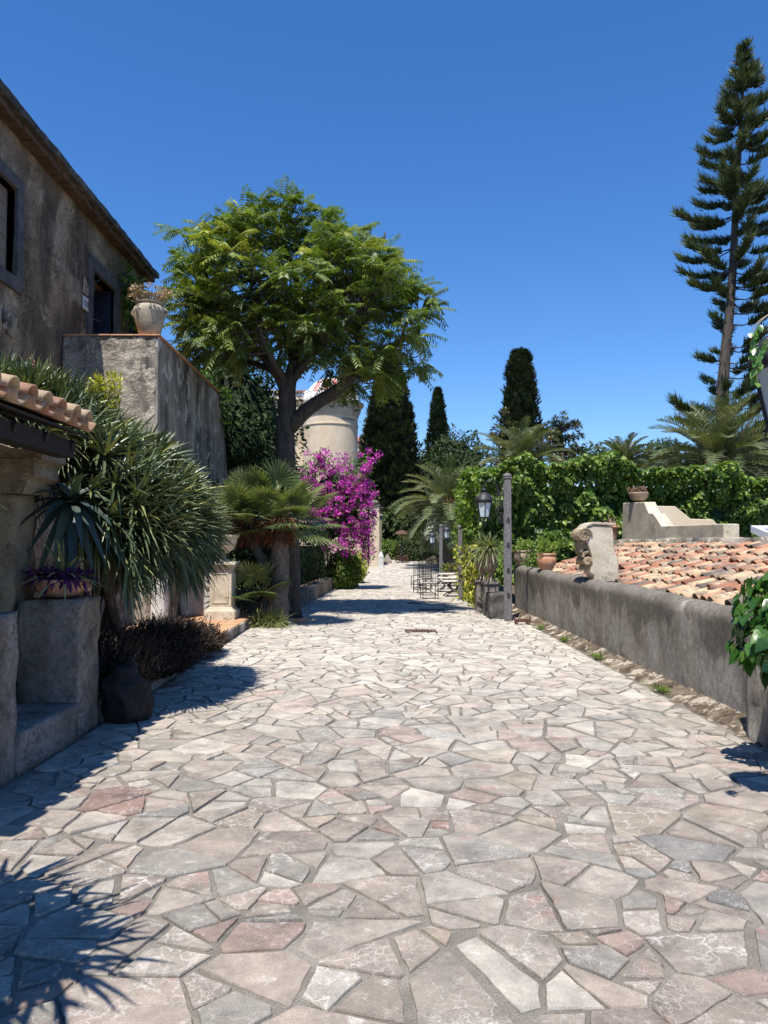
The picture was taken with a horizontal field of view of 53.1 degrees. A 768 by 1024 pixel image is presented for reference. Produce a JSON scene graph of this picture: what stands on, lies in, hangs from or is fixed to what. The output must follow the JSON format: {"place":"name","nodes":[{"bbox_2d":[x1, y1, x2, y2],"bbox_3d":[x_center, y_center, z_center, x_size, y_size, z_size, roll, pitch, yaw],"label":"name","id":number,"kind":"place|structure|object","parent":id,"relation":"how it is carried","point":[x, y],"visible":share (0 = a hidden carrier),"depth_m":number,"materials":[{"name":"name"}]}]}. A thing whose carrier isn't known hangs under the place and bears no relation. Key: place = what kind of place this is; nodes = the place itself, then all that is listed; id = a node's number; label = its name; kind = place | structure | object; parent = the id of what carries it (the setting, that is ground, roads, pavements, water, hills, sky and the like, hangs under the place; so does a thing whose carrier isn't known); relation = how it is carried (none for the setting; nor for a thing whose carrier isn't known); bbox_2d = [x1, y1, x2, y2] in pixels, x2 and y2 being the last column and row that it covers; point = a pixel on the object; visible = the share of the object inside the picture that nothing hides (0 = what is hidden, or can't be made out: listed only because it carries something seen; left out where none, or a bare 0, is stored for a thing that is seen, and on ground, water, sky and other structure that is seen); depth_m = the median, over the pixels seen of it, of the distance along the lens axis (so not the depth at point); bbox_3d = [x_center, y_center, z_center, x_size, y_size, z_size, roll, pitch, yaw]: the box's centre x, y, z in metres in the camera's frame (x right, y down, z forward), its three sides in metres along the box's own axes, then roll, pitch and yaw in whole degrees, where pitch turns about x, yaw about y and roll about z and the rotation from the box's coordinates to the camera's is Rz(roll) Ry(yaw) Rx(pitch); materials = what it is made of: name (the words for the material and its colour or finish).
{"place":"outdoors","nodes":[
{"label":"outdoors","id":0,"kind":"place"},
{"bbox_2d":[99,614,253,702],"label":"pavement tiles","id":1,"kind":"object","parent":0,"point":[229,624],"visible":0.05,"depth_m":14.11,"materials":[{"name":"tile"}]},
{"bbox_2d":[151,580,168,618],"bbox_3d":[-3.903,0.973,13.432,0.247,2.037,0.290,0,-2,0],"label":"white pilaster","id":2,"kind":"object","parent":1,"relation":"on","point":[162,604],"visible":0.23,"depth_m":13.27,"materials":[{"name":"paint"}]},
{"bbox_2d":[180,556,218,615],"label":"white wall","id":3,"kind":"structure","parent":1,"relation":"on","point":[192,608],"depth_m":15.21,"materials":[{"name":"paint"}]},
{"bbox_2d":[204,561,239,619],"bbox_3d":[-3.078,1.494,14.681,0.570,1.090,0.570,0,-2,0],"label":"stone pedestal","id":4,"kind":"object","parent":1,"relation":"on","point":[222,606],"visible":0.84,"depth_m":14.47,"materials":[{"name":"stone"}]},
{"bbox_2d":[216,535,239,561],"bbox_3d":[-3.078,0.693,14.714,0.620,0.510,0.615,0,-2,0],"label":"stone urn","id":5,"kind":"object","parent":4,"relation":"on","point":[229,548],"visible":0.38,"depth_m":14.58,"materials":[{"name":"stone"}]},
{"bbox_2d":[98,614,258,721],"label":"pavement","id":6,"kind":"structure","parent":0,"point":[237,630],"depth_m":12.69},
{"bbox_2d":[0,343,238,638],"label":"strap leaf shrub","id":7,"kind":"object","parent":6,"relation":"on","point":[164,509],"visible":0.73,"depth_m":7.36,"materials":[{"name":"green plant"}]},
{"bbox_2d":[293,617,307,622],"bbox_3d":[-1.694,2.188,15.572,0.300,0.098,0.120,0,-2,0],"label":"curb","id":8,"kind":"object","parent":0,"point":[301,620],"visible":0.98,"depth_m":15.51,"materials":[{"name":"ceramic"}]},
{"bbox_2d":[0,560,767,1023],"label":"paving","id":9,"kind":"structure","parent":0,"point":[496,866],"depth_m":4.16,"materials":[{"name":"stone"}]},
{"bbox_2d":[297,446,382,580],"bbox_3d":[-1.667,0.207,27.097,3.288,5.053,2.098,0,-2,0],"label":"bougainvillea","id":10,"kind":"object","parent":9,"relation":"on","point":[343,507],"visible":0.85,"depth_m":26.79,"materials":[{"name":"purple plant"}]},
{"bbox_2d":[369,505,379,566],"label":"gate pier","id":11,"kind":"structure","parent":9,"relation":"on","point":[374,563],"depth_m":42.42,"materials":[{"name":"stone"}]},
{"bbox_2d":[379,507,383,553],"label":"vase pillar","id":12,"kind":"structure","parent":9,"relation":"on","point":[381,515],"depth_m":45.90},
{"bbox_2d":[384,554,391,562],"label":"stone pyramid","id":13,"kind":"object","parent":9,"relation":"on","point":[387,559],"visible":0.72,"depth_m":44.71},
{"bbox_2d":[395,530,408,562],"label":"mushroom heater","id":14,"kind":"object","parent":9,"relation":"on","point":[401,532],"visible":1,"depth_m":44.86,"materials":[{"name":"metal"}]},
{"bbox_2d":[411,563,425,586],"bbox_3d":[1.252,2.252,27.925,0.464,1.001,0.476,0,-2,-12],"label":"iron chair","id":15,"kind":"object","parent":9,"relation":"on","point":[413,575],"visible":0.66,"depth_m":27.75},
{"bbox_2d":[404,629,437,632],"bbox_3d":[0.670,2.173,14.020,0.580,0.022,0.420,0,-2,0],"label":"drain cover","id":16,"kind":"object","parent":9,"relation":"on","point":[420,630],"visible":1,"depth_m":14.05,"materials":[{"name":"metal"}]},
{"bbox_2d":[413,562,430,593],"bbox_3d":[1.236,2.127,24.928,0.464,1.001,0.476,1,-2,-18],"label":"iron chair","id":17,"kind":"object","parent":9,"relation":"on","point":[417,578],"visible":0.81,"depth_m":24.78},
{"bbox_2d":[419,561,431,588],"bbox_3d":[1.470,2.223,27.227,0.464,1.001,0.476,0,-2,5],"label":"iron chair","id":18,"kind":"object","parent":9,"relation":"on","point":[420,576],"visible":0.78,"depth_m":27.02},
{"bbox_2d":[420,565,438,597],"bbox_3d":[1.314,2.019,22.330,0.464,1.001,0.476,0,-2,-7],"label":"iron chair","id":19,"kind":"object","parent":9,"relation":"on","point":[430,578],"visible":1,"depth_m":22.15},
{"bbox_2d":[433,573,451,585],"bbox_3d":[2.171,2.552,28.934,0.720,0.486,0.600,0,-2,-6],"label":"table","id":20,"kind":"object","parent":9,"relation":"on","point":[439,574],"visible":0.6,"depth_m":28.82,"materials":[{"name":"metal"}]},
{"bbox_2d":[434,577,457,591],"bbox_3d":[2.075,2.410,25.536,0.720,0.486,0.600,0,-2,-6],"label":"table","id":21,"kind":"object","parent":9,"relation":"on","point":[444,578],"visible":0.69,"depth_m":25.38,"materials":[{"name":"metal"}]},
{"bbox_2d":[439,562,457,579],"bbox_3d":[2.950,2.536,32.935,1.267,0.868,0.691,0,-2,0],"label":"flower trough","id":22,"kind":"object","parent":9,"relation":"on","point":[447,567],"visible":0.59,"depth_m":32.80,"materials":[{"name":"green plant"}]},
{"bbox_2d":[444,560,457,583],"bbox_3d":[2.605,2.315,29.460,0.464,1.001,0.476,-1,-3,31],"label":"iron chair","id":23,"kind":"object","parent":9,"relation":"on","point":[452,564],"visible":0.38,"depth_m":29.66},
{"bbox_2d":[441,580,466,596],"bbox_3d":[2.133,2.319,23.338,0.720,0.486,0.600,0,-2,-6],"label":"table","id":24,"kind":"object","parent":9,"relation":"on","point":[450,583],"visible":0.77,"depth_m":23.28,"materials":[{"name":"stone"}]},
{"bbox_2d":[457,525,462,599],"bbox_3d":[2.166,1.448,21.874,0.180,2.163,0.180,0,-2,0],"label":"plain post","id":25,"kind":"object","parent":9,"relation":"on","point":[460,590],"visible":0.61,"depth_m":21.81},
{"bbox_2d":[473,579,485,611],"bbox_3d":[2.319,1.978,18.149,0.380,0.766,0.380,0,-2,0],"label":"urn pedestal","id":26,"kind":"object","parent":9,"relation":"on","point":[478,603],"visible":0.48,"depth_m":17.99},
{"bbox_2d":[462,531,501,579],"bbox_3d":[2.329,1.006,18.163,1.179,1.173,1.172,0,-2,0],"label":"tall urn","id":27,"kind":"object","parent":26,"relation":"on","point":[481,571],"visible":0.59,"depth_m":18.09,"materials":[{"name":"ceramic"}]},
{"bbox_2d":[481,581,499,615],"bbox_3d":[2.385,1.938,17.201,0.380,0.765,0.380,0,-2,0],"label":"urn pedestal","id":28,"kind":"object","parent":9,"relation":"on","point":[490,586],"visible":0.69,"depth_m":17.05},
{"bbox_2d":[468,530,516,581],"bbox_3d":[2.380,0.969,17.263,1.154,1.172,1.216,0,-2,0],"label":"tall urn","id":29,"kind":"object","parent":28,"relation":"on","point":[490,558],"visible":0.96,"depth_m":17.12,"materials":[{"name":"ceramic"}]},
{"bbox_2d":[514,616,530,624],"bbox_3d":[2.748,2.147,15.273,0.320,0.162,0.180,0,-2,0],"label":"boot scraper","id":30,"kind":"object","parent":9,"relation":"on","point":[516,621],"visible":1,"depth_m":15.24,"materials":[{"name":"metal"}]},
{"bbox_2d":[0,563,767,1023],"bbox_3d":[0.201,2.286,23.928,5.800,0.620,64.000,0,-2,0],"label":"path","id":31,"kind":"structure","parent":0,"point":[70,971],"depth_m":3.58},
{"bbox_2d":[98,659,153,722],"bbox_3d":[-2.312,1.626,6.918,0.464,0.611,0.450,0,-2,0],"label":"lava rock","id":32,"kind":"object","parent":31,"relation":"on","point":[124,692],"visible":0.88,"depth_m":6.79,"materials":[{"name":"stone"}]},
{"bbox_2d":[378,552,383,567],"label":"white bollard","id":33,"kind":"object","parent":31,"relation":"on","point":[380,560],"visible":0.94,"depth_m":41.79,"materials":[{"name":"paint"}]},
{"bbox_2d":[428,521,450,572],"bbox_3d":[2.740,1.777,37.931,1.257,2.670,0.400,-2,-3,36],"label":"lamp post","id":34,"kind":"object","parent":31,"relation":"on","point":[446,530],"visible":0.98,"depth_m":37.92,"materials":[{"name":"metal"}]},
{"bbox_2d":[475,473,511,620],"bbox_3d":[2.283,0.734,15.999,0.770,3.102,0.397,0,-2,0],"label":"lamp post","id":35,"kind":"object","parent":31,"relation":"on","point":[484,500],"visible":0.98,"depth_m":15.94,"materials":[{"name":"metal"}]},
{"bbox_2d":[485,591,503,619],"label":"stone block","id":36,"kind":"structure","parent":31,"relation":"on","point":[494,607],"depth_m":16.30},
{"bbox_2d":[748,335,767,442],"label":"lamp post","id":37,"kind":"object","parent":31,"relation":"on","point":[762,390],"visible":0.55,"depth_m":4.18,"materials":[{"name":"metal"}]},
{"bbox_2d":[748,315,767,386],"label":"hanging vine","id":38,"kind":"object","parent":37,"relation":"hanging from","point":[754,346],"visible":1,"depth_m":3.87,"materials":[{"name":"green plant"}]},
{"bbox_2d":[0,0,767,486],"label":"sky","id":39,"kind":"structure","parent":0,"point":[534,155],"materials":[{"name":"blue"}]},
{"bbox_2d":[300,564,514,603],"bbox_3d":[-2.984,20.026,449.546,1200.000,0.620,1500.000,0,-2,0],"label":"ground","id":40,"kind":"structure","parent":0,"point":[501,588],"depth_m":27.91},
{"bbox_2d":[0,610,18,786],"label":"cement pier","id":41,"kind":"structure","parent":40,"relation":"on","point":[9,635],"depth_m":5.13,"materials":[{"name":"concrete"}]},
{"bbox_2d":[14,703,78,778],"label":"stone sill","id":42,"kind":"structure","parent":40,"relation":"on","point":[44,732],"depth_m":5.76,"materials":[{"name":"stone"}]},
{"bbox_2d":[0,371,95,610],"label":"tiled niche","id":43,"kind":"object","parent":40,"relation":"on","point":[33,464],"visible":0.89,"depth_m":6.36,"materials":[{"name":"tile"}]},
{"bbox_2d":[15,596,99,737],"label":"cement pier","id":44,"kind":"structure","parent":40,"relation":"on","point":[58,657],"depth_m":6.33,"materials":[{"name":"concrete"}]},
{"bbox_2d":[16,540,107,602],"bbox_3d":[-2.727,0.488,6.557,0.855,0.527,0.852,0,-2,0],"label":"bowl planter","id":45,"kind":"object","parent":44,"relation":"on","point":[50,583],"visible":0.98,"depth_m":6.42,"materials":[{"name":"ceramic"}]},
{"bbox_2d":[19,472,127,596],"bbox_3d":[-2.797,0.678,6.856,0.935,2.058,1.037,-1,-3,27],"label":"blue agave","id":46,"kind":"object","parent":45,"relation":"in","point":[71,522],"visible":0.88,"depth_m":6.76,"materials":[{"name":"green plant"}]},
{"bbox_2d":[0,80,158,596],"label":"farmhouse","id":47,"kind":"object","parent":40,"relation":"on","point":[35,165],"visible":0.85,"depth_m":13.18,"materials":[{"name":"paint"}]},
{"bbox_2d":[3,310,16,334],"bbox_3d":[-5.727,-2.900,11.813,0.147,0.385,0.385,0,-2,0],"label":"round stone boss","id":48,"kind":"object","parent":47,"relation":"attached to","point":[10,322],"visible":1,"depth_m":11.75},
{"bbox_2d":[0,158,24,294],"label":"window","id":49,"kind":"structure","parent":47,"relation":"in","point":[14,281],"depth_m":12.00,"materials":[{"name":"stone"}]},
{"bbox_2d":[11,199,100,351],"bbox_3d":[-5.745,-3.807,13.778,0.043,3.194,3.872,0,-2,0],"label":"dry creeper","id":50,"kind":"object","parent":47,"relation":"attached to","point":[60,275],"visible":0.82,"depth_m":13.67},
{"bbox_2d":[82,295,88,311],"bbox_3d":[-5.752,-4.017,14.837,0.031,0.260,0.270,0,-2,0],"label":"number plaque","id":51,"kind":"object","parent":47,"relation":"attached to","point":[85,302],"visible":1,"depth_m":14.80,"materials":[{"name":"ceramic"}]},
{"bbox_2d":[83,277,88,296],"bbox_3d":[-5.749,-4.347,14.841,0.036,0.318,0.250,0,-2,0],"label":"ceramic plaque","id":52,"kind":"object","parent":47,"relation":"attached to","point":[85,288],"visible":1,"depth_m":14.80,"materials":[{"name":"ceramic"}]},
{"bbox_2d":[116,260,148,331],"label":"climbing vine","id":53,"kind":"object","parent":47,"relation":"attached to","point":[131,278],"visible":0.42,"depth_m":17.00,"materials":[{"name":"green plant"}]},
{"bbox_2d":[82,368,124,420],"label":"yellow shrub","id":54,"kind":"object","parent":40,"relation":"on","point":[98,379],"visible":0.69,"depth_m":8.17,"materials":[{"name":"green plant"}]},
{"bbox_2d":[59,334,227,624],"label":"raised terrace","id":55,"kind":"structure","parent":40,"relation":"on","point":[165,384],"depth_m":13.80,"materials":[{"name":"paint"}]},
{"bbox_2d":[126,281,174,334],"bbox_3d":[-4.288,-3.679,14.014,0.954,0.983,0.963,0,-2,0],"label":"terrace jar","id":56,"kind":"object","parent":55,"relation":"on","point":[149,315],"visible":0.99,"depth_m":13.81,"materials":[{"name":"ceramic"}]},
{"bbox_2d":[200,370,238,432],"bbox_3d":[-4.775,-2.763,19.321,2.323,1.651,1.727,0,-2,0],"label":"climbing vine","id":57,"kind":"object","parent":55,"relation":"on","point":[223,410],"visible":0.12,"depth_m":19.25,"materials":[{"name":"green plant"}]},
{"bbox_2d":[98,609,232,686],"bbox_3d":[-2.878,1.555,9.288,1.837,0.874,4.872,0,-2,0],"label":"lavender hedge","id":58,"kind":"object","parent":40,"relation":"on","point":[159,648],"visible":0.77,"depth_m":8.50,"materials":[{"name":"plant"}]},
{"bbox_2d":[210,478,271,589],"bbox_3d":[-3.638,0.852,18.113,2.961,3.295,2.905,0,-2,0],"label":"shrub","id":59,"kind":"object","parent":40,"relation":"on","point":[240,554],"visible":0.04,"depth_m":17.35,"materials":[{"name":"green plant"}]},
{"bbox_2d":[178,342,309,538],"bbox_3d":[-4.398,-1.390,21.667,4.642,7.987,4.222,0,-2,0],"label":"evergreen tree","id":60,"kind":"object","parent":40,"relation":"on","point":[250,439],"visible":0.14,"depth_m":20.69,"materials":[{"name":"green plant"}]},
{"bbox_2d":[235,589,267,615],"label":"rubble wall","id":61,"kind":"structure","parent":40,"relation":"on","point":[245,606],"depth_m":16.06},
{"bbox_2d":[248,604,294,628],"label":"grass tuft","id":62,"kind":"object","parent":40,"relation":"on","point":[262,620],"visible":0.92,"depth_m":14.74,"materials":[{"name":"plant"}]},
{"bbox_2d":[215,457,350,624],"bbox_3d":[-2.297,0.609,15.275,3.274,3.401,2.492,0,-2,0],"label":"fan palm","id":63,"kind":"object","parent":40,"relation":"on","point":[274,489],"visible":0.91,"depth_m":14.98,"materials":[{"name":"green plant"}]},
{"bbox_2d":[270,390,305,545],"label":"tower wing","id":64,"kind":"structure","parent":40,"relation":"on","point":[300,445],"depth_m":46.77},
{"bbox_2d":[270,520,335,586],"bbox_3d":[-2.762,1.297,23.172,1.863,2.204,9.702,0,-2,2],"label":"hedge","id":65,"kind":"object","parent":40,"relation":"on","point":[312,566],"visible":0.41,"depth_m":23.34,"materials":[{"name":"green plant"}]},
{"bbox_2d":[152,174,457,617],"bbox_3d":[-1.838,-2.358,16.908,6.724,9.554,5.124,0,-2,0],"label":"pinnate tree","id":66,"kind":"object","parent":40,"relation":"on","point":[302,339],"visible":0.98,"depth_m":16.14,"materials":[{"name":"green plant"}]},
{"bbox_2d":[300,577,333,607],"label":"planter wall","id":67,"kind":"structure","parent":40,"relation":"on","point":[311,593],"depth_m":22.06,"materials":[{"name":"stone"}]},
{"bbox_2d":[297,379,363,545],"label":"round tower","id":68,"kind":"structure","parent":40,"relation":"on","point":[335,430],"depth_m":44.81,"materials":[{"name":"beige paint"}]},
{"bbox_2d":[325,549,364,588],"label":"shrub","id":69,"kind":"object","parent":40,"relation":"on","point":[345,574],"visible":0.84,"depth_m":27.05,"materials":[{"name":"green plant"}]},
{"bbox_2d":[323,509,367,565],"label":"garden wall","id":70,"kind":"structure","parent":40,"relation":"on","point":[357,548],"depth_m":43.55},
{"bbox_2d":[348,548,370,582],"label":"shrub","id":71,"kind":"object","parent":40,"relation":"on","point":[364,567],"visible":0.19,"depth_m":31.28,"materials":[{"name":"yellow plant"}]},
{"bbox_2d":[382,538,397,559],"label":"shrub","id":72,"kind":"object","parent":40,"relation":"on","point":[388,548],"visible":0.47,"depth_m":47.57,"materials":[{"name":"green plant"}]},
{"bbox_2d":[358,362,427,558],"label":"cypress","id":73,"kind":"object","parent":40,"relation":"on","point":[389,432],"visible":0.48,"depth_m":50.76,"materials":[{"name":"green plant"}]},
{"bbox_2d":[382,499,422,544],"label":"evergreen tree","id":74,"kind":"object","parent":40,"relation":"on","point":[391,523],"visible":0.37,"depth_m":48.73,"materials":[{"name":"green plant"}]},
{"bbox_2d":[394,528,429,560],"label":"round bush","id":75,"kind":"object","parent":40,"relation":"on","point":[410,549],"visible":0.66,"depth_m":46.37,"materials":[{"name":"green plant"}]},
{"bbox_2d":[391,453,478,570],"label":"date palm","id":76,"kind":"object","parent":40,"relation":"on","point":[439,513],"visible":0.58,"depth_m":40.49,"materials":[{"name":"green plant"}]},
{"bbox_2d":[417,448,452,531],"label":"evergreen tree","id":77,"kind":"object","parent":40,"relation":"on","point":[431,459],"visible":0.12,"depth_m":55.51,"materials":[{"name":"green plant"}]},
{"bbox_2d":[423,386,449,457],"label":"cypress","id":78,"kind":"object","parent":40,"relation":"on","point":[438,425],"visible":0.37,"depth_m":61.91,"materials":[{"name":"green plant"}]},
{"bbox_2d":[422,423,495,477],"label":"evergreen tree","id":79,"kind":"object","parent":40,"relation":"on","point":[462,450],"visible":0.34,"depth_m":59.53,"materials":[{"name":"green plant"}]},
{"bbox_2d":[453,544,487,607],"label":"trailing creeper","id":80,"kind":"object","parent":40,"relation":"on","point":[468,593],"visible":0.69,"depth_m":20.74,"materials":[{"name":"yellow plant"}]},
{"bbox_2d":[450,466,522,573],"bbox_3d":[3.101,0.416,25.136,1.911,3.079,10.896,0,-2,4],"label":"ivy hedge","id":81,"kind":"object","parent":40,"relation":"on","point":[466,491],"visible":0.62,"depth_m":20.62,"materials":[{"name":"green plant"}]},
{"bbox_2d":[485,407,521,463],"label":"magnolia","id":82,"kind":"object","parent":40,"relation":"on","point":[503,435],"visible":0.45,"depth_m":40.11,"materials":[{"name":"green plant"}]},
{"bbox_2d":[492,346,548,485],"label":"cypress","id":83,"kind":"object","parent":40,"relation":"on","point":[520,394],"visible":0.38,"depth_m":45.74,"materials":[{"name":"green plant"}]},
{"bbox_2d":[469,416,573,486],"bbox_3d":[6.104,-0.544,35.125,4.749,7.442,4.815,1,-3,-29],"label":"date palm","id":84,"kind":"object","parent":40,"relation":"on","point":[527,442],"visible":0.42,"depth_m":34.62,"materials":[{"name":"green plant"}]},
{"bbox_2d":[536,410,586,485],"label":"magnolia","id":85,"kind":"object","parent":40,"relation":"on","point":[560,426],"visible":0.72,"depth_m":40.10,"materials":[{"name":"green plant"}]},
{"bbox_2d":[566,441,605,484],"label":"evergreen tree","id":86,"kind":"object","parent":40,"relation":"on","point":[594,453],"visible":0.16,"depth_m":41.70,"materials":[{"name":"green plant"}]},
{"bbox_2d":[478,450,767,585],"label":"ivy hedge","id":87,"kind":"object","parent":40,"relation":"on","point":[557,510],"visible":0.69,"depth_m":19.26,"materials":[{"name":"green plant"}]},
{"bbox_2d":[593,432,657,468],"bbox_3d":[11.559,-0.284,37.065,3.294,7.072,3.456,-1,-2,16],"label":"date palm","id":88,"kind":"object","parent":40,"relation":"on","point":[626,449],"visible":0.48,"depth_m":36.78,"materials":[{"name":"green plant"}]},
{"bbox_2d":[514,565,759,712],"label":"parapet wall","id":89,"kind":"structure","parent":40,"relation":"on","point":[681,639],"depth_m":9.30,"materials":[{"name":"concrete"}]},
{"bbox_2d":[512,534,537,565],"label":"potted plant","id":90,"kind":"object","parent":89,"relation":"on","point":[523,552],"visible":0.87,"depth_m":18.01,"materials":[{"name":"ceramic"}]},
{"bbox_2d":[520,547,540,567],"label":"garden shrub","id":91,"kind":"object","parent":89,"relation":"on","point":[532,556],"visible":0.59,"depth_m":16.59,"materials":[{"name":"green plant"}]},
{"bbox_2d":[536,536,559,569],"bbox_3d":[3.333,0.839,15.628,0.551,0.702,0.546,0,-2,0],"label":"terracotta pot","id":92,"kind":"object","parent":89,"relation":"on","point":[546,559],"visible":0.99,"depth_m":15.49,"materials":[{"name":"ceramic"}]},
{"bbox_2d":[571,522,618,581],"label":"scroll bracket pier","id":93,"kind":"structure","parent":89,"relation":"on","point":[597,558],"depth_m":12.03,"materials":[{"name":"stone"}]},
{"bbox_2d":[552,502,767,605],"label":"house","id":94,"kind":"structure","parent":40,"relation":"on","point":[672,549],"depth_m":12.33,"materials":[{"name":"tile"}]},
{"bbox_2d":[603,517,619,540],"bbox_3d":[5.446,0.379,18.444,0.600,0.655,0.590,0,-2,0],"label":"aloe pot","id":95,"kind":"object","parent":94,"relation":"on","point":[615,530],"visible":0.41,"depth_m":18.33,"materials":[{"name":"ceramic"}]},
{"bbox_2d":[626,485,648,500],"bbox_3d":[5.751,-0.428,17.402,0.490,0.360,0.637,0,-2,0],"label":"succulent bowl","id":96,"kind":"object","parent":94,"relation":"on","point":[642,493],"visible":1,"depth_m":17.21,"materials":[{"name":"stone"}]},
{"bbox_2d":[635,436,696,469],"bbox_3d":[14.880,-0.387,40.155,4.099,7.119,3.062,0,-2,0],"label":"evergreen tree","id":97,"kind":"object","parent":40,"relation":"on","point":[653,451],"visible":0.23,"depth_m":39.75,"materials":[{"name":"green plant"}]},
{"bbox_2d":[637,391,767,486],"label":"date palm","id":98,"kind":"object","parent":40,"relation":"on","point":[718,441],"visible":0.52,"depth_m":27.57,"materials":[{"name":"green plant"}]},
{"bbox_2d":[664,36,767,463],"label":"cook pine","id":99,"kind":"object","parent":40,"relation":"on","point":[733,179],"visible":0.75,"depth_m":35.32,"materials":[{"name":"green plant"}]},
{"bbox_2d":[735,436,767,478],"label":"evergreen tree","id":100,"kind":"object","parent":40,"relation":"on","point":[766,449],"visible":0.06,"depth_m":32.35,"materials":[{"name":"green plant"}]},
{"bbox_2d":[744,635,767,744],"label":"end pier","id":101,"kind":"structure","parent":40,"relation":"on","point":[756,705],"depth_m":6.22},
{"bbox_2d":[725,571,767,691],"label":"ivy bush","id":102,"kind":"object","parent":101,"relation":"on","point":[752,655],"visible":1,"depth_m":5.35,"materials":[{"name":"green plant"}]},
{"bbox_2d":[512,603,767,750],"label":"verge","id":103,"kind":"structure","parent":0,"point":[712,710],"depth_m":8.64,"materials":[{"name":"stone"}]},
{"bbox_2d":[590,651,607,658],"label":"weed","id":104,"kind":"object","parent":103,"relation":"on","point":[597,655],"visible":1,"depth_m":10.61,"materials":[{"name":"green plant"}]},
{"bbox_2d":[648,682,672,694],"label":"weed","id":105,"kind":"object","parent":103,"relation":"on","point":[661,688],"visible":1,"depth_m":8.21,"materials":[{"name":"green plant"}]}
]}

